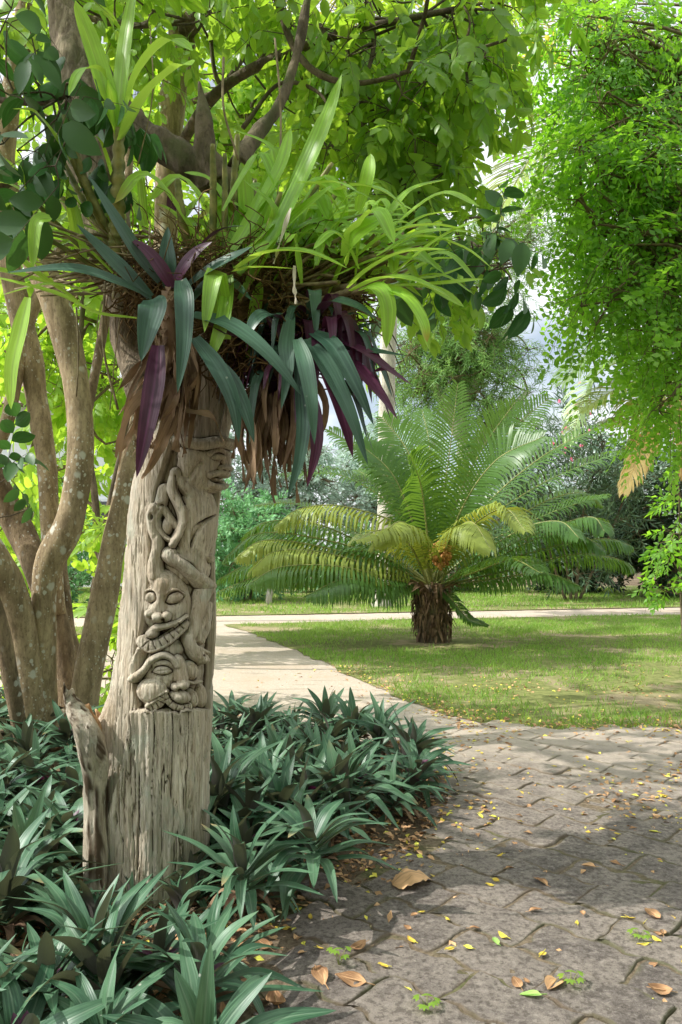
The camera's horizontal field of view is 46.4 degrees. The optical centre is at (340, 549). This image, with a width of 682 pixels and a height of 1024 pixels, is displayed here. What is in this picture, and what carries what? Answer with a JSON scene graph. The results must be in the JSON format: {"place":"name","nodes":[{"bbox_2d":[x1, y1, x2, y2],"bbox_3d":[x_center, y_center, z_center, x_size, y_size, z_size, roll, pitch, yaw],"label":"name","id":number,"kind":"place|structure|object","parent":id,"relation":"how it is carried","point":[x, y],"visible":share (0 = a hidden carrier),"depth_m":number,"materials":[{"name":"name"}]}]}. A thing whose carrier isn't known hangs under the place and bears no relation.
{"place":"outdoors","nodes":[
{"label":"outdoors","id":0,"kind":"place"},
{"bbox_2d":[0,729,65,801],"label":"planting bed","id":1,"kind":"object","parent":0,"point":[2,731],"visible":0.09,"depth_m":4.36,"materials":[{"name":"soil"}]},
{"bbox_2d":[0,768,68,799],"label":"spiderwort","id":2,"kind":"object","parent":1,"relation":"on","point":[16,783],"visible":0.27,"depth_m":3.35,"materials":[{"name":"green plant"}]},
{"bbox_2d":[0,749,68,798],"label":"spiderwort","id":3,"kind":"object","parent":1,"relation":"on","point":[17,760],"visible":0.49,"depth_m":3.47,"materials":[{"name":"green plant"}]},
{"bbox_2d":[0,713,74,771],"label":"spiderwort","id":4,"kind":"object","parent":1,"relation":"on","point":[24,737],"visible":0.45,"depth_m":4.07,"materials":[{"name":"green plant"}]},
{"bbox_2d":[0,728,75,797],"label":"spiderwort","id":5,"kind":"object","parent":1,"relation":"on","point":[31,763],"visible":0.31,"depth_m":3.62,"materials":[{"name":"green plant"}]},
{"bbox_2d":[0,734,78,795],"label":"spiderwort","id":6,"kind":"object","parent":1,"relation":"on","point":[11,755],"visible":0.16,"depth_m":3.88,"materials":[{"name":"green plant"}]},
{"bbox_2d":[8,758,82,809],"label":"spiderwort","id":7,"kind":"object","parent":1,"relation":"on","point":[75,773],"visible":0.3,"depth_m":3.46,"materials":[{"name":"green plant"}]},
{"bbox_2d":[5,856,99,941],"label":"spiderwort","id":8,"kind":"object","parent":1,"relation":"on","point":[60,884],"visible":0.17,"depth_m":2.61,"materials":[{"name":"green plant"}]},
{"bbox_2d":[8,699,103,776],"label":"spiderwort","id":9,"kind":"object","parent":1,"relation":"on","point":[64,730],"visible":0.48,"depth_m":4.35,"materials":[{"name":"green plant"}]},
{"bbox_2d":[0,808,124,956],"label":"spiderwort","id":10,"kind":"object","parent":1,"relation":"on","point":[17,865],"visible":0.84,"depth_m":2.40,"materials":[{"name":"green plant"}]},
{"bbox_2d":[39,879,161,938],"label":"spiderwort","id":11,"kind":"object","parent":1,"relation":"on","point":[92,900],"visible":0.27,"depth_m":2.49,"materials":[{"name":"green plant"}]},
{"bbox_2d":[40,940,183,1023],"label":"spiderwort","id":12,"kind":"object","parent":1,"relation":"on","point":[84,992],"visible":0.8,"depth_m":1.78,"materials":[{"name":"green plant"}]},
{"bbox_2d":[90,875,186,956],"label":"spiderwort","id":13,"kind":"object","parent":1,"relation":"on","point":[144,933],"visible":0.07,"depth_m":2.35,"materials":[{"name":"green plant"}]},
{"bbox_2d":[86,899,228,1014],"bbox_3d":[-0.537,1.107,2.096,0.502,0.387,0.452,0,0,6],"label":"spiderwort","id":14,"kind":"object","parent":1,"relation":"on","point":[164,939],"visible":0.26,"depth_m":2.11,"materials":[{"name":"green plant"}]},
{"bbox_2d":[47,0,310,907],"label":"carved trunk","id":15,"kind":"object","parent":1,"relation":"on","point":[142,739],"visible":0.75,"depth_m":2.78,"materials":[{"name":"brown wood"}]},
{"bbox_2d":[0,25,287,409],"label":"orchid","id":16,"kind":"object","parent":15,"relation":"attached to","point":[76,237],"visible":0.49,"depth_m":2.73,"materials":[{"name":"plant"}]},
{"bbox_2d":[7,175,301,478],"bbox_3d":[-0.559,-0.762,2.640,0.886,1.078,0.520,0,0,0],"label":"spiderwort","id":17,"kind":"object","parent":15,"relation":"attached to","point":[167,393],"visible":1,"depth_m":2.52,"materials":[{"name":"green plant"}]},
{"bbox_2d":[68,0,386,400],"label":"orchid","id":18,"kind":"object","parent":15,"relation":"attached to","point":[272,211],"visible":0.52,"depth_m":2.70,"materials":[{"name":"plant"}]},
{"bbox_2d":[215,289,411,502],"bbox_3d":[-0.098,-0.516,2.642,0.685,0.730,0.496,0,0,0],"label":"spiderwort","id":19,"kind":"object","parent":15,"relation":"attached to","point":[336,349],"visible":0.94,"depth_m":2.53,"materials":[{"name":"green plant"}]},
{"bbox_2d":[262,154,489,349],"bbox_3d":[0.096,-0.955,2.708,0.797,0.723,0.726,0,0,0],"label":"orchid","id":20,"kind":"object","parent":15,"relation":"attached to","point":[364,257],"visible":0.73,"depth_m":2.65,"materials":[{"name":"plant"}]},
{"bbox_2d":[155,844,234,919],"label":"spiderwort","id":21,"kind":"object","parent":1,"relation":"on","point":[201,901],"visible":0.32,"depth_m":2.75,"materials":[{"name":"green plant"}]},
{"bbox_2d":[150,891,285,996],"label":"spiderwort","id":22,"kind":"object","parent":1,"relation":"on","point":[214,912],"visible":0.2,"depth_m":2.29,"materials":[{"name":"green plant"}]},
{"bbox_2d":[100,933,336,1023],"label":"spiderwort","id":23,"kind":"object","parent":1,"relation":"on","point":[195,991],"visible":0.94,"depth_m":1.78,"materials":[{"name":"green plant"}]},
{"bbox_2d":[0,0,589,770],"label":"many stemmed tree","id":24,"kind":"object","parent":1,"relation":"on","point":[464,82],"visible":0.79,"depth_m":4.25,"materials":[{"name":"green plant"}]},
{"bbox_2d":[75,627,81,633],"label":"lawn","id":25,"kind":"structure","parent":0,"point":[80,630],"depth_m":12.11,"materials":[{"name":"plant"}]},
{"bbox_2d":[0,139,134,594],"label":"leafy tree","id":26,"kind":"object","parent":25,"relation":"on","point":[61,439],"visible":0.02,"depth_m":10.55,"materials":[{"name":"green plant"}]},
{"bbox_2d":[191,740,447,913],"bbox_3d":[-0.188,1.230,3.965,1.486,0.001,2.571,0,0,0],"label":"planting bed","id":27,"kind":"object","parent":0,"point":[381,829],"visible":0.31,"depth_m":3.40,"materials":[{"name":"soil"}]},
{"bbox_2d":[196,793,291,881],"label":"spiderwort","id":28,"kind":"object","parent":27,"relation":"on","point":[236,803],"visible":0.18,"depth_m":2.98,"materials":[{"name":"green plant"}]},
{"bbox_2d":[231,729,322,804],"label":"spiderwort","id":29,"kind":"object","parent":27,"relation":"on","point":[255,769],"visible":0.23,"depth_m":3.59,"materials":[{"name":"green plant"}]},
{"bbox_2d":[218,751,348,863],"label":"spiderwort","id":30,"kind":"object","parent":27,"relation":"on","point":[285,787],"visible":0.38,"depth_m":3.26,"materials":[{"name":"green plant"}]},
{"bbox_2d":[240,778,378,865],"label":"spiderwort","id":31,"kind":"object","parent":27,"relation":"on","point":[299,796],"visible":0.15,"depth_m":3.04,"materials":[{"name":"green plant"}]},
{"bbox_2d":[289,685,361,738],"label":"spiderwort","id":32,"kind":"object","parent":27,"relation":"on","point":[329,707],"visible":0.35,"depth_m":4.95,"materials":[{"name":"green plant"}]},
{"bbox_2d":[298,707,371,744],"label":"spiderwort","id":33,"kind":"object","parent":27,"relation":"on","point":[338,727],"visible":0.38,"depth_m":4.55,"materials":[{"name":"green plant"}]},
{"bbox_2d":[319,687,392,745],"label":"spiderwort","id":34,"kind":"object","parent":27,"relation":"on","point":[350,709],"visible":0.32,"depth_m":4.82,"materials":[{"name":"green plant"}]},
{"bbox_2d":[343,692,415,771],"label":"spiderwort","id":35,"kind":"object","parent":27,"relation":"on","point":[377,731],"visible":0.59,"depth_m":4.47,"materials":[{"name":"green plant"}]},
{"bbox_2d":[356,750,444,826],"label":"spiderwort","id":36,"kind":"object","parent":27,"relation":"on","point":[387,798],"visible":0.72,"depth_m":3.65,"materials":[{"name":"green plant"}]},
{"bbox_2d":[357,702,457,787],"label":"spiderwort","id":37,"kind":"object","parent":27,"relation":"on","point":[415,733],"visible":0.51,"depth_m":4.20,"materials":[{"name":"green plant"}]},
{"bbox_2d":[361,743,456,802],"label":"spiderwort","id":38,"kind":"object","parent":27,"relation":"on","point":[418,778],"visible":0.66,"depth_m":3.85,"materials":[{"name":"green plant"}]},
{"bbox_2d":[377,716,460,781],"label":"spiderwort","id":39,"kind":"object","parent":27,"relation":"on","point":[440,741],"visible":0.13,"depth_m":4.36,"materials":[{"name":"green plant"}]},
{"bbox_2d":[370,731,473,807],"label":"spiderwort","id":40,"kind":"object","parent":27,"relation":"on","point":[424,757],"visible":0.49,"depth_m":4.00,"materials":[{"name":"green plant"}]},
{"bbox_2d":[0,608,681,729],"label":"path","id":41,"kind":"structure","parent":0,"point":[245,659],"depth_m":8.35,"materials":[{"name":"beige concrete"}]},
{"bbox_2d":[0,0,681,550],"label":"sky","id":42,"kind":"structure","parent":0,"point":[332,419],"materials":[{"name":"white"}]},
{"bbox_2d":[0,692,681,1023],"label":"paving","id":43,"kind":"structure","parent":0,"point":[603,994],"depth_m":2.76,"materials":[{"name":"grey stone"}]},
{"bbox_2d":[0,777,54,875],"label":"spiderwort","id":44,"kind":"object","parent":43,"relation":"on","point":[21,795],"visible":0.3,"depth_m":3.01,"materials":[{"name":"green plant"}]},
{"bbox_2d":[0,933,68,993],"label":"spiderwort","id":45,"kind":"object","parent":43,"relation":"on","point":[20,968],"visible":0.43,"depth_m":1.93,"materials":[{"name":"green plant"}]},
{"bbox_2d":[0,786,82,934],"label":"spiderwort","id":46,"kind":"object","parent":43,"relation":"on","point":[35,813],"visible":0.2,"depth_m":2.81,"materials":[{"name":"green plant"}]},
{"bbox_2d":[0,789,82,877],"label":"spiderwort","id":47,"kind":"object","parent":43,"relation":"on","point":[23,807],"visible":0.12,"depth_m":3.05,"materials":[{"name":"green plant"}]},
{"bbox_2d":[0,803,83,886],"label":"spiderwort","id":48,"kind":"object","parent":43,"relation":"on","point":[61,857],"visible":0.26,"depth_m":2.84,"materials":[{"name":"green plant"}]},
{"bbox_2d":[4,775,82,826],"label":"spiderwort","id":49,"kind":"object","parent":43,"relation":"on","point":[48,794],"visible":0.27,"depth_m":3.24,"materials":[{"name":"green plant"}]},
{"bbox_2d":[23,785,83,868],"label":"spiderwort","id":50,"kind":"object","parent":43,"relation":"on","point":[63,818],"visible":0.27,"depth_m":3.05,"materials":[{"name":"green plant"}]},
{"bbox_2d":[6,820,108,929],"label":"spiderwort","id":51,"kind":"object","parent":43,"relation":"on","point":[42,869],"visible":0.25,"depth_m":2.66,"materials":[{"name":"green plant"}]},
{"bbox_2d":[0,946,116,1023],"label":"spiderwort","id":52,"kind":"object","parent":43,"relation":"on","point":[11,997],"visible":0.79,"depth_m":1.78,"materials":[{"name":"green plant"}]},
{"bbox_2d":[0,919,153,1020],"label":"spiderwort","id":53,"kind":"object","parent":43,"relation":"on","point":[46,950],"visible":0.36,"depth_m":1.94,"materials":[{"name":"green plant"}]},
{"bbox_2d":[4,865,206,1015],"bbox_3d":[-0.662,1.069,2.109,0.682,0.409,0.468,0,0,-6],"label":"spiderwort","id":54,"kind":"object","parent":43,"relation":"on","point":[70,904],"visible":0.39,"depth_m":2.15,"materials":[{"name":"green plant"}]},
{"bbox_2d":[131,863,221,926],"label":"spiderwort","id":55,"kind":"object","parent":43,"relation":"on","point":[176,891],"visible":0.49,"depth_m":2.57,"materials":[{"name":"green plant"}]},
{"bbox_2d":[162,806,322,926],"bbox_3d":[-0.303,1.039,2.533,0.506,0.437,0.515,0,0,-17],"label":"spiderwort","id":56,"kind":"object","parent":43,"relation":"on","point":[244,873],"visible":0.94,"depth_m":2.53,"materials":[{"name":"green plant"}]},
{"bbox_2d":[212,690,273,735],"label":"spiderwort","id":57,"kind":"object","parent":43,"relation":"on","point":[229,705],"visible":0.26,"depth_m":5.11,"materials":[{"name":"green plant"}]},
{"bbox_2d":[208,732,285,850],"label":"spiderwort","id":58,"kind":"object","parent":43,"relation":"on","point":[223,768],"visible":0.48,"depth_m":3.24,"materials":[{"name":"green plant"}]},
{"bbox_2d":[198,847,301,922],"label":"spiderwort","id":59,"kind":"object","parent":43,"relation":"on","point":[265,907],"visible":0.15,"depth_m":2.69,"materials":[{"name":"green plant"}]},
{"bbox_2d":[214,712,288,754],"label":"spiderwort","id":60,"kind":"object","parent":43,"relation":"on","point":[234,734],"visible":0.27,"depth_m":4.47,"materials":[{"name":"green plant"}]},
{"bbox_2d":[214,706,290,740],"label":"spiderwort","id":61,"kind":"object","parent":43,"relation":"on","point":[253,717],"visible":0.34,"depth_m":4.81,"materials":[{"name":"green plant"}]},
{"bbox_2d":[225,694,290,741],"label":"spiderwort","id":62,"kind":"object","parent":43,"relation":"on","point":[260,707],"visible":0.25,"depth_m":4.91,"materials":[{"name":"green plant"}]},
{"bbox_2d":[223,715,314,774],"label":"spiderwort","id":63,"kind":"object","parent":43,"relation":"on","point":[273,737],"visible":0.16,"depth_m":3.99,"materials":[{"name":"green plant"}]},
{"bbox_2d":[208,767,333,886],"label":"spiderwort","id":64,"kind":"object","parent":43,"relation":"on","point":[246,801],"visible":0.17,"depth_m":3.09,"materials":[{"name":"green plant"}]},
{"bbox_2d":[259,735,327,788],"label":"spiderwort","id":65,"kind":"object","parent":43,"relation":"on","point":[300,751],"visible":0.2,"depth_m":3.70,"materials":[{"name":"green plant"}]},
{"bbox_2d":[277,720,345,753],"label":"spiderwort","id":66,"kind":"object","parent":43,"relation":"on","point":[308,739],"visible":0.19,"depth_m":4.15,"materials":[{"name":"green plant"}]},
{"bbox_2d":[252,739,375,838],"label":"spiderwort","id":67,"kind":"object","parent":43,"relation":"on","point":[314,785],"visible":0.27,"depth_m":3.51,"materials":[{"name":"green plant"}]},
{"bbox_2d":[269,721,362,796],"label":"spiderwort","id":68,"kind":"object","parent":43,"relation":"on","point":[317,750],"visible":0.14,"depth_m":3.96,"materials":[{"name":"green plant"}]},
{"bbox_2d":[311,964,328,989],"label":"fallen leaf","id":69,"kind":"object","parent":43,"relation":"on","point":[319,973],"visible":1,"depth_m":2.27,"materials":[{"name":"brown plant"}]},
{"bbox_2d":[254,751,387,861],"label":"spiderwort","id":70,"kind":"object","parent":43,"relation":"on","point":[314,795],"visible":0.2,"depth_m":3.25,"materials":[{"name":"green plant"}]},
{"bbox_2d":[245,794,403,934],"bbox_3d":[-0.065,1.007,2.714,0.571,0.393,0.505,0,0,-29],"label":"spiderwort","id":71,"kind":"object","parent":43,"relation":"on","point":[314,852],"visible":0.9,"depth_m":2.68,"materials":[{"name":"green plant"}]},
{"bbox_2d":[0,663,681,1020],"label":"leaf litter","id":72,"kind":"object","parent":43,"relation":"on","point":[243,929],"visible":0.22,"depth_m":3.46,"materials":[{"name":"brown plant"}]},
{"bbox_2d":[12,887,179,1023],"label":"spiderwort","id":73,"kind":"object","parent":72,"relation":"on","point":[99,965],"visible":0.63,"depth_m":1.94,"materials":[{"name":"green plant"}]},
{"bbox_2d":[116,899,324,1023],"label":"spiderwort","id":74,"kind":"object","parent":72,"relation":"on","point":[194,935],"visible":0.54,"depth_m":2.00,"materials":[{"name":"green plant"}]},
{"bbox_2d":[164,809,342,893],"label":"spiderwort","id":75,"kind":"object","parent":72,"relation":"on","point":[246,834],"visible":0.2,"depth_m":2.81,"materials":[{"name":"green plant"}]},
{"bbox_2d":[272,732,415,843],"bbox_3d":[-0.009,1.032,3.378,0.475,0.533,0.764,0,0,-22],"label":"spiderwort","id":76,"kind":"object","parent":43,"relation":"on","point":[344,768],"visible":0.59,"depth_m":3.33,"materials":[{"name":"green plant"}]},
{"bbox_2d":[335,971,374,986],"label":"fallen leaf","id":77,"kind":"object","parent":43,"relation":"on","point":[350,978],"visible":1,"depth_m":2.26,"materials":[{"name":"brown plant"}]},
{"bbox_2d":[326,727,420,818],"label":"spiderwort","id":78,"kind":"object","parent":43,"relation":"on","point":[368,768],"visible":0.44,"depth_m":3.78,"materials":[{"name":"green plant"}]},
{"bbox_2d":[392,868,429,888],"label":"dry leaf","id":79,"kind":"object","parent":43,"relation":"on","point":[402,880],"visible":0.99,"depth_m":2.88,"materials":[{"name":"brown plant"}]},
{"bbox_2d":[72,553,679,617],"bbox_3d":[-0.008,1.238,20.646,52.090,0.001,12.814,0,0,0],"label":"lawn","id":80,"kind":"structure","parent":0,"point":[345,605],"depth_m":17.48,"materials":[{"name":"plant"}]},
{"bbox_2d":[0,483,92,603],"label":"round shrub","id":81,"kind":"object","parent":80,"relation":"on","point":[73,588],"visible":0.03,"depth_m":16.69,"materials":[{"name":"green plant"}]},
{"bbox_2d":[0,493,126,712],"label":"leafy shrub","id":82,"kind":"object","parent":80,"relation":"on","point":[94,536],"visible":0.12,"depth_m":5.96,"materials":[{"name":"green plant"}]},
{"bbox_2d":[0,377,126,586],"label":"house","id":83,"kind":"structure","parent":80,"relation":"on","point":[21,452],"depth_m":26.00,"materials":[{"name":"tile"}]},
{"bbox_2d":[0,13,216,591],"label":"leafy tree","id":84,"kind":"object","parent":80,"relation":"on","point":[107,423],"visible":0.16,"depth_m":8.53,"materials":[{"name":"green plant"}]},
{"bbox_2d":[214,477,304,601],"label":"round shrub","id":85,"kind":"object","parent":80,"relation":"on","point":[235,527],"visible":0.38,"depth_m":18.59,"materials":[{"name":"green plant"}]},
{"bbox_2d":[220,441,377,546],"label":"distant tree","id":86,"kind":"object","parent":80,"relation":"on","point":[308,495],"visible":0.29,"depth_m":41.19,"materials":[{"name":"green plant"}]},
{"bbox_2d":[102,0,550,260],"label":"leafy tree","id":87,"kind":"object","parent":80,"relation":"on","point":[244,93],"visible":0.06,"depth_m":13.04,"materials":[{"name":"green plant"}]},
{"bbox_2d":[282,518,416,593],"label":"hedge bush","id":88,"kind":"object","parent":80,"relation":"on","point":[341,541],"visible":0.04,"depth_m":22.25,"materials":[{"name":"green plant"}]},
{"bbox_2d":[323,405,456,532],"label":"distant tree","id":89,"kind":"object","parent":80,"relation":"on","point":[354,463],"visible":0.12,"depth_m":43.52,"materials":[{"name":"green plant"}]},
{"bbox_2d":[286,0,568,607],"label":"palm","id":90,"kind":"object","parent":80,"relation":"on","point":[390,359],"visible":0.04,"depth_m":16.86,"materials":[{"name":"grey plant"}]},
{"bbox_2d":[394,532,512,591],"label":"hedge bush","id":91,"kind":"object","parent":80,"relation":"on","point":[450,574],"visible":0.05,"depth_m":22.95,"materials":[{"name":"green plant"}]},
{"bbox_2d":[365,182,572,589],"bbox_3d":[3.760,-4.935,24.070,6.973,12.376,5.063,0,0,0],"label":"feathery tree","id":92,"kind":"object","parent":80,"relation":"on","point":[456,361],"visible":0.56,"depth_m":23.44,"materials":[{"name":"green plant"}]},
{"bbox_2d":[473,375,668,600],"bbox_3d":[5.351,-1.409,19.206,5.080,5.486,3.598,0,0,0],"label":"oleander","id":93,"kind":"object","parent":80,"relation":"on","point":[588,483],"visible":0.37,"depth_m":18.90,"materials":[{"name":"green plant"}]},
{"bbox_2d":[507,479,642,593],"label":"dark shrub","id":94,"kind":"object","parent":80,"relation":"on","point":[592,588],"visible":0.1,"depth_m":21.87,"materials":[{"name":"green plant"}]},
{"bbox_2d":[537,428,681,572],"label":"distant tree","id":95,"kind":"object","parent":80,"relation":"on","point":[663,466],"visible":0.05,"depth_m":41.68,"materials":[{"name":"green plant"}]},
{"bbox_2d":[582,440,681,598],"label":"dark shrub","id":96,"kind":"object","parent":80,"relation":"on","point":[663,579],"visible":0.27,"depth_m":20.15,"materials":[{"name":"green plant"}]},
{"bbox_2d":[224,611,681,729],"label":"lawn","id":97,"kind":"structure","parent":0,"point":[546,694],"depth_m":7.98,"materials":[{"name":"plant"}]},
{"bbox_2d":[216,379,636,643],"bbox_3d":[1.143,-0.504,10.564,5.715,3.749,3.777,0,0,0],"label":"cycad","id":98,"kind":"object","parent":97,"relation":"on","point":[413,528],"visible":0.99,"depth_m":10.40,"materials":[{"name":"green plant"}]},
{"bbox_2d":[476,0,677,229],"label":"coconut palm","id":99,"kind":"object","parent":97,"relation":"on","point":[507,202],"visible":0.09,"depth_m":9.22,"materials":[{"name":"green plant"}]},
{"bbox_2d":[483,0,681,507],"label":"leaved tree","id":100,"kind":"object","parent":97,"relation":"on","point":[637,192],"visible":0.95,"depth_m":4.85,"materials":[{"name":"green plant"}]},
{"bbox_2d":[550,334,681,497],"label":"coconut palm","id":101,"kind":"object","parent":97,"relation":"on","point":[587,407],"visible":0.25,"depth_m":14.45,"materials":[{"name":"yellow plant"}]},
{"bbox_2d":[626,471,681,631],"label":"sapling","id":102,"kind":"object","parent":97,"relation":"on","point":[670,545],"visible":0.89,"depth_m":8.04,"materials":[{"name":"green plant"}]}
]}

